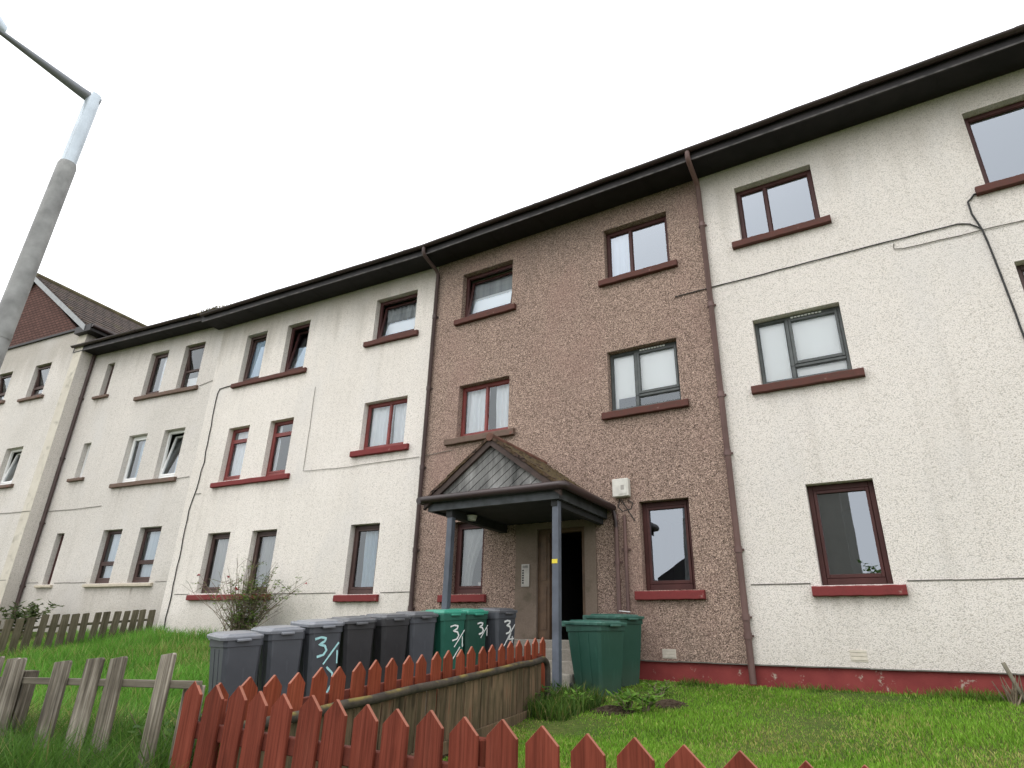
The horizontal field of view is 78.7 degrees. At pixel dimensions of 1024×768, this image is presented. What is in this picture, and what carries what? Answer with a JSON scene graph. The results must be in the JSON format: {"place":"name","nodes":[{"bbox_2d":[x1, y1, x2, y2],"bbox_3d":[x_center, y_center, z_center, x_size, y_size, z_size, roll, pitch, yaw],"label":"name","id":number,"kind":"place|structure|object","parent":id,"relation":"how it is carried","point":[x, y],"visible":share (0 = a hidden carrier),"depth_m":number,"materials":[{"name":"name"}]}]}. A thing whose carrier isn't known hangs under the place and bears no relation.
{"place":"outdoors","nodes":[
{"label":"outdoors","id":0,"kind":"place"},
{"bbox_2d":[0,621,244,731],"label":"rough grass","id":1,"kind":"structure","parent":0,"point":[143,651],"depth_m":11.23,"materials":[{"name":"green plant"}]},
{"bbox_2d":[0,631,1023,767],"bbox_3d":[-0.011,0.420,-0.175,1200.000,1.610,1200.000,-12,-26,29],"label":"ground","id":2,"kind":"structure","parent":0,"point":[579,727],"depth_m":6.53,"materials":[{"name":"plant"}]},
{"bbox_2d":[0,599,64,636],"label":"bush","id":3,"kind":"object","parent":2,"relation":"on","point":[27,614],"visible":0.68,"depth_m":16.23,"materials":[{"name":"green plant"}]},
{"bbox_2d":[0,273,146,632],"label":"gabled block","id":4,"kind":"structure","parent":2,"relation":"on","point":[43,370],"depth_m":20.50,"materials":[{"name":"white paint"}]},
{"bbox_2d":[0,374,11,403],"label":"window","id":5,"kind":"structure","parent":4,"relation":"in","point":[3,378],"depth_m":22.13,"materials":[{"name":"brown wood"}]},
{"bbox_2d":[0,448,22,488],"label":"window","id":6,"kind":"structure","parent":4,"relation":"in","point":[3,484],"depth_m":20.10,"materials":[{"name":"white plastic"}]},
{"bbox_2d":[17,365,50,402],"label":"window","id":7,"kind":"structure","parent":4,"relation":"in","point":[34,396],"depth_m":21.08,"materials":[{"name":"brown wood"}]},
{"bbox_2d":[0,609,155,656],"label":"picket fence","id":8,"kind":"object","parent":2,"relation":"on","point":[17,629],"visible":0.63,"depth_m":13.70,"materials":[{"name":"wood"}]},
{"bbox_2d":[0,653,205,767],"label":"picket fence","id":9,"kind":"object","parent":2,"relation":"on","point":[18,682],"visible":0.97,"depth_m":4.50,"materials":[{"name":"grey wood"}]},
{"bbox_2d":[10,312,224,632],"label":"apartment block","id":10,"kind":"structure","parent":2,"relation":"on","point":[107,533],"depth_m":18.11,"materials":[{"name":"white paint"}]},
{"bbox_2d":[34,534,63,587],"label":"window","id":11,"kind":"structure","parent":10,"relation":"in","point":[48,585],"depth_m":17.97,"materials":[{"name":"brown wood"}]},
{"bbox_2d":[66,445,90,481],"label":"window","id":12,"kind":"structure","parent":10,"relation":"in","point":[80,478],"depth_m":19.06,"materials":[{"name":"beige glass"}]},
{"bbox_2d":[91,365,114,399],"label":"window","id":13,"kind":"structure","parent":10,"relation":"in","point":[105,395],"depth_m":19.94,"materials":[{"name":"brown glass"}]},
{"bbox_2d":[95,530,121,583],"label":"window","id":14,"kind":"structure","parent":10,"relation":"in","point":[117,534],"depth_m":17.31,"materials":[{"name":"brown glass"}]},
{"bbox_2d":[122,436,146,482],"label":"window","id":15,"kind":"structure","parent":10,"relation":"in","point":[143,438],"depth_m":18.36,"materials":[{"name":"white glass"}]},
{"bbox_2d":[132,527,161,582],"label":"window","id":16,"kind":"structure","parent":10,"relation":"in","point":[147,563],"depth_m":16.70,"materials":[{"name":"brown glass"}]},
{"bbox_2d":[146,353,168,394],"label":"window","id":17,"kind":"structure","parent":10,"relation":"in","point":[158,357],"depth_m":19.42,"materials":[{"name":"brown glass"}]},
{"bbox_2d":[158,430,184,477],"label":"window","id":18,"kind":"structure","parent":10,"relation":"in","point":[165,461],"depth_m":17.80,"materials":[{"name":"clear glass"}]},
{"bbox_2d":[180,345,204,387],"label":"window","id":19,"kind":"structure","parent":10,"relation":"in","point":[191,382],"depth_m":18.72,"materials":[{"name":"clear glass"}]},
{"bbox_2d":[0,696,240,767],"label":"rough grass","id":20,"kind":"structure","parent":2,"relation":"on","point":[123,748],"depth_m":4.10,"materials":[{"name":"green plant"}]},
{"bbox_2d":[127,710,201,743],"bbox_3d":[-2.464,2.798,4.699,0.815,0.693,0.744,18,-28,-34],"label":"weed plant","id":21,"kind":"object","parent":2,"relation":"on","point":[174,716],"visible":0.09,"depth_m":4.70,"materials":[{"name":"green plant"}]},
{"bbox_2d":[184,555,308,630],"bbox_3d":[-5.897,4.648,13.457,3.479,1.977,1.129,-12,-26,29],"label":"rose bush","id":22,"kind":"object","parent":2,"relation":"on","point":[241,619],"visible":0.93,"depth_m":13.29,"materials":[{"name":"green plant"}]},
{"bbox_2d":[200,637,545,720],"bbox_3d":[-0.767,3.075,5.997,0.085,1.296,5.166,-10,-25,26],"label":"picket fence","id":23,"kind":"object","parent":2,"relation":"on","point":[272,690],"visible":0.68,"depth_m":5.45,"materials":[{"name":"red wood"}]},
{"bbox_2d":[223,656,550,767],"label":"fence","id":24,"kind":"object","parent":2,"relation":"on","point":[485,702],"visible":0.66,"depth_m":6.09,"materials":[{"name":"brown wood"}]},
{"bbox_2d":[170,681,867,767],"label":"picket fence","id":25,"kind":"object","parent":2,"relation":"on","point":[469,747],"visible":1,"depth_m":3.25,"materials":[{"name":"red wood"}]},
{"bbox_2d":[514,639,574,688],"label":"entrance steps","id":26,"kind":"structure","parent":2,"relation":"on","point":[567,673],"depth_m":9.44,"materials":[{"name":"concrete"}]},
{"bbox_2d":[535,683,563,702],"bbox_3d":[0.371,3.843,7.642,0.383,0.353,0.425,-12,-26,29],"label":"weed plant","id":27,"kind":"object","parent":2,"relation":"on","point":[547,692],"visible":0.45,"depth_m":7.66,"materials":[{"name":"green plant"}]},
{"bbox_2d":[564,687,593,701],"bbox_3d":[0.795,3.852,7.616,0.415,0.296,0.382,-12,-26,29],"label":"weed plant","id":28,"kind":"object","parent":2,"relation":"on","point":[572,695],"visible":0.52,"depth_m":7.58,"materials":[{"name":"green plant"}]},
{"bbox_2d":[157,24,1023,696],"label":"apartment block","id":29,"kind":"structure","parent":2,"relation":"on","point":[759,384],"depth_m":10.69,"materials":[{"name":"white concrete"}]},
{"bbox_2d":[201,533,229,592],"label":"window","id":30,"kind":"structure","parent":29,"relation":"in","point":[220,556],"depth_m":15.46,"materials":[{"name":"brown glass"}]},
{"bbox_2d":[223,427,249,480],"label":"window","id":31,"kind":"structure","parent":29,"relation":"in","point":[233,467],"depth_m":16.55,"materials":[{"name":"clear glass"}]},
{"bbox_2d":[243,334,266,380],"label":"window","id":32,"kind":"structure","parent":29,"relation":"in","point":[256,350],"depth_m":17.67,"materials":[{"name":"clear glass"}]},
{"bbox_2d":[247,530,276,592],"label":"window","id":33,"kind":"structure","parent":29,"relation":"in","point":[270,536],"depth_m":14.79,"materials":[{"name":"clear glass"}]},
{"bbox_2d":[266,420,293,475],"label":"window","id":34,"kind":"structure","parent":29,"relation":"in","point":[276,441],"depth_m":15.86,"materials":[{"name":"clear glass"}]},
{"bbox_2d":[285,323,309,371],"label":"window","id":35,"kind":"structure","parent":29,"relation":"in","point":[301,353],"depth_m":16.95,"materials":[{"name":"brown wood"}]},
{"bbox_2d":[333,524,379,601],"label":"window","id":36,"kind":"structure","parent":29,"relation":"in","point":[372,535],"depth_m":13.28,"materials":[{"name":"clear glass"}]},
{"bbox_2d":[349,398,408,457],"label":"window","id":37,"kind":"structure","parent":29,"relation":"in","point":[383,413],"depth_m":14.41,"materials":[{"name":"clear glass"}]},
{"bbox_2d":[363,293,418,347],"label":"window","id":38,"kind":"structure","parent":29,"relation":"in","point":[401,317],"depth_m":15.60,"materials":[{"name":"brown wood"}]},
{"bbox_2d":[437,523,485,602],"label":"window","id":39,"kind":"structure","parent":29,"relation":"in","point":[470,538],"depth_m":12.10,"materials":[{"name":"brown wood"}]},
{"bbox_2d":[444,379,514,445],"bbox_3d":[-0.588,0.589,13.019,1.690,1.324,0.393,-12,-26,29],"label":"window","id":40,"kind":"structure","parent":29,"relation":"in","point":[476,399],"depth_m":13.15,"materials":[{"name":"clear glass"}]},
{"bbox_2d":[453,264,515,326],"bbox_3d":[-0.502,-2.003,14.139,1.600,1.334,0.466,-12,-26,29],"label":"window","id":41,"kind":"structure","parent":29,"relation":"in","point":[478,306],"depth_m":14.36,"materials":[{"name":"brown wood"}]},
{"bbox_2d":[416,433,617,689],"bbox_3d":[0.061,2.927,10.192,2.862,3.940,1.929,-12,-26,29],"label":"porch","id":42,"kind":"object","parent":29,"relation":"attached to","point":[493,482],"visible":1,"depth_m":10.02,"materials":[{"name":"tile"}]},
{"bbox_2d":[598,216,677,287],"bbox_3d":[2.498,-2.622,12.384,1.580,1.334,0.393,-12,-26,29],"label":"window","id":43,"kind":"structure","parent":29,"relation":"in","point":[620,247],"depth_m":12.59,"materials":[{"name":"brown wood"}]},
{"bbox_2d":[601,341,689,420],"bbox_3d":[2.389,-0.067,11.288,1.580,1.350,0.309,-12,-26,29],"label":"window","id":44,"kind":"structure","parent":29,"relation":"in","point":[645,380],"depth_m":11.38,"materials":[{"name":"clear glass"}]},
{"bbox_2d":[634,499,705,600],"bbox_3d":[2.506,2.646,10.018,1.100,1.568,0.291,-12,-26,29],"label":"window","id":45,"kind":"structure","parent":29,"relation":"in","point":[682,589],"depth_m":9.95,"materials":[{"name":"brown wood"}]},
{"bbox_2d":[732,170,831,249],"bbox_3d":[4.693,-3.119,11.086,1.595,1.320,0.291,-12,-26,29],"label":"window","id":46,"kind":"structure","parent":29,"relation":"in","point":[746,241],"depth_m":11.03,"materials":[{"name":"brown wood"}]},
{"bbox_2d":[751,306,865,394],"bbox_3d":[4.636,-0.548,10.015,1.615,1.330,0.309,-12,-26,29],"label":"window","id":47,"kind":"structure","parent":29,"relation":"in","point":[811,348],"depth_m":10.09,"materials":[{"name":"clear glass"}]},
{"bbox_2d":[807,481,907,596],"bbox_3d":[4.752,2.169,8.792,1.135,1.580,0.367,-12,-26,29],"label":"window","id":48,"kind":"structure","parent":29,"relation":"in","point":[836,568],"depth_m":8.89,"materials":[{"name":"brown wood"}]},
{"bbox_2d":[964,100,1023,195],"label":"window","id":49,"kind":"structure","parent":29,"relation":"in","point":[989,187],"depth_m":9.62,"materials":[{"name":"brown wood"}]},
{"bbox_2d":[1016,265,1023,289],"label":"window","id":50,"kind":"structure","parent":29,"relation":"in","point":[1020,269],"depth_m":8.85,"materials":[{"name":"brown glass"}]},
{"bbox_2d":[562,620,626,696],"bbox_3d":[1.183,3.852,8.772,0.609,1.022,0.845,17,-28,-36],"label":"wheelie bin","id":51,"kind":"object","parent":2,"relation":"on","point":[596,648],"visible":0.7,"depth_m":8.58,"materials":[{"name":"plastic"}]},
{"bbox_2d":[583,614,643,686],"bbox_3d":[1.552,3.978,9.347,0.609,1.022,0.845,16,-27,-34],"label":"wheelie bin","id":52,"kind":"object","parent":2,"relation":"on","point":[631,656],"visible":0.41,"depth_m":9.15,"materials":[{"name":"plastic"}]},
{"bbox_2d":[589,699,688,716],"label":"soil","id":53,"kind":"structure","parent":2,"relation":"on","point":[662,703],"depth_m":7.49,"materials":[{"name":"brown soil"}]},
{"bbox_2d":[606,687,641,710],"bbox_3d":[1.314,3.786,7.453,0.373,0.308,0.432,8,-23,-14],"label":"weed plant","id":54,"kind":"object","parent":53,"relation":"on","point":[626,699],"visible":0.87,"depth_m":7.41,"materials":[{"name":"green plant"}]},
{"bbox_2d":[635,685,664,713],"bbox_3d":[1.625,3.759,7.429,0.402,0.333,0.297,20,-29,-38],"label":"weed plant","id":55,"kind":"object","parent":2,"relation":"on","point":[648,699],"visible":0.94,"depth_m":7.41,"materials":[{"name":"green plant"}]},
{"bbox_2d":[641,679,672,696],"bbox_3d":[1.919,4.032,8.214,0.405,0.263,0.301,7,-23,-12],"label":"weed plant","id":56,"kind":"object","parent":2,"relation":"on","point":[664,688],"visible":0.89,"depth_m":8.21,"materials":[{"name":"green plant"}]},
{"bbox_2d":[678,678,1023,704],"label":"rough grass","id":57,"kind":"structure","parent":2,"relation":"on","point":[975,695],"depth_m":7.52,"materials":[{"name":"green plant"}]},
{"bbox_2d":[992,662,1023,706],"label":"plant stump","id":58,"kind":"object","parent":2,"relation":"on","point":[1016,690],"visible":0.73,"depth_m":7.09,"materials":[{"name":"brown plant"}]},
{"bbox_2d":[0,0,1023,325],"label":"sky","id":59,"kind":"structure","parent":0,"point":[236,150],"materials":[{"name":"white"}]},
{"bbox_2d":[523,678,609,721],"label":"rough grass","id":60,"kind":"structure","parent":0,"point":[561,707],"depth_m":7.34,"materials":[{"name":"green plant"}]},
{"bbox_2d":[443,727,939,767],"bbox_3d":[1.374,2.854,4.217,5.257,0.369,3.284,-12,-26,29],"label":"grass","id":61,"kind":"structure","parent":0,"point":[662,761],"depth_m":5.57,"materials":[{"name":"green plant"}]},
{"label":"pavement","id":62,"kind":"structure","parent":0,"visible":0},
{"bbox_2d":[0,17,101,368],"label":"street lamp","id":63,"kind":"object","parent":62,"relation":"on","point":[22,278],"visible":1,"depth_m":5.00,"materials":[{"name":"grey metal"}]},
{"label":"path","id":64,"kind":"structure","parent":0,"visible":0},
{"bbox_2d":[199,630,263,720],"bbox_3d":[-3.182,3.360,7.073,0.505,1.052,0.680,15,-26,-39],"label":"wheelie bin","id":65,"kind":"object","parent":64,"relation":"on","point":[234,658],"visible":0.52,"depth_m":6.97,"materials":[{"name":"plastic"}]},
{"bbox_2d":[251,625,305,694],"bbox_3d":[-2.820,3.431,7.426,0.503,1.050,0.671,14,-25,-38],"label":"wheelie bin","id":66,"kind":"object","parent":64,"relation":"on","point":[280,653],"visible":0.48,"depth_m":7.30,"materials":[{"name":"plastic"}]},
{"bbox_2d":[290,619,344,696],"bbox_3d":[-2.441,3.468,7.726,0.494,1.050,0.692,16,-26,-40],"label":"wheelie bin","id":67,"kind":"object","parent":64,"relation":"on","point":[321,644],"visible":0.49,"depth_m":7.59,"materials":[{"name":"plastic"}]},
{"bbox_2d":[327,616,376,688],"bbox_3d":[-2.096,3.552,8.056,0.497,1.052,0.688,14,-25,-37],"label":"wheelie bin","id":68,"kind":"object","parent":64,"relation":"on","point":[356,641],"visible":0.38,"depth_m":7.92,"materials":[{"name":"plastic"}]},
{"bbox_2d":[360,613,410,682],"bbox_3d":[-1.711,3.632,8.377,0.503,1.048,0.663,16,-26,-41],"label":"wheelie bin","id":69,"kind":"object","parent":64,"relation":"on","point":[390,636],"visible":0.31,"depth_m":8.23,"materials":[{"name":"plastic"}]},
{"bbox_2d":[396,611,438,676],"bbox_3d":[-1.372,3.716,8.694,0.495,1.050,0.687,15,-26,-39],"label":"wheelie bin","id":70,"kind":"object","parent":64,"relation":"on","point":[421,633],"visible":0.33,"depth_m":8.55,"materials":[{"name":"plastic"}]},
{"bbox_2d":[426,609,466,670],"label":"wheelie bin","id":71,"kind":"object","parent":64,"relation":"on","point":[449,628],"visible":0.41,"depth_m":8.82,"materials":[{"name":"plastic"}]},
{"bbox_2d":[454,608,487,666],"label":"wheelie bin","id":72,"kind":"object","parent":64,"relation":"on","point":[475,627],"visible":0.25,"depth_m":9.15,"materials":[{"name":"plastic"}]},
{"bbox_2d":[478,607,517,662],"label":"wheelie bin","id":73,"kind":"object","parent":64,"relation":"on","point":[500,628],"visible":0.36,"depth_m":9.40,"materials":[{"name":"plastic"}]}
]}

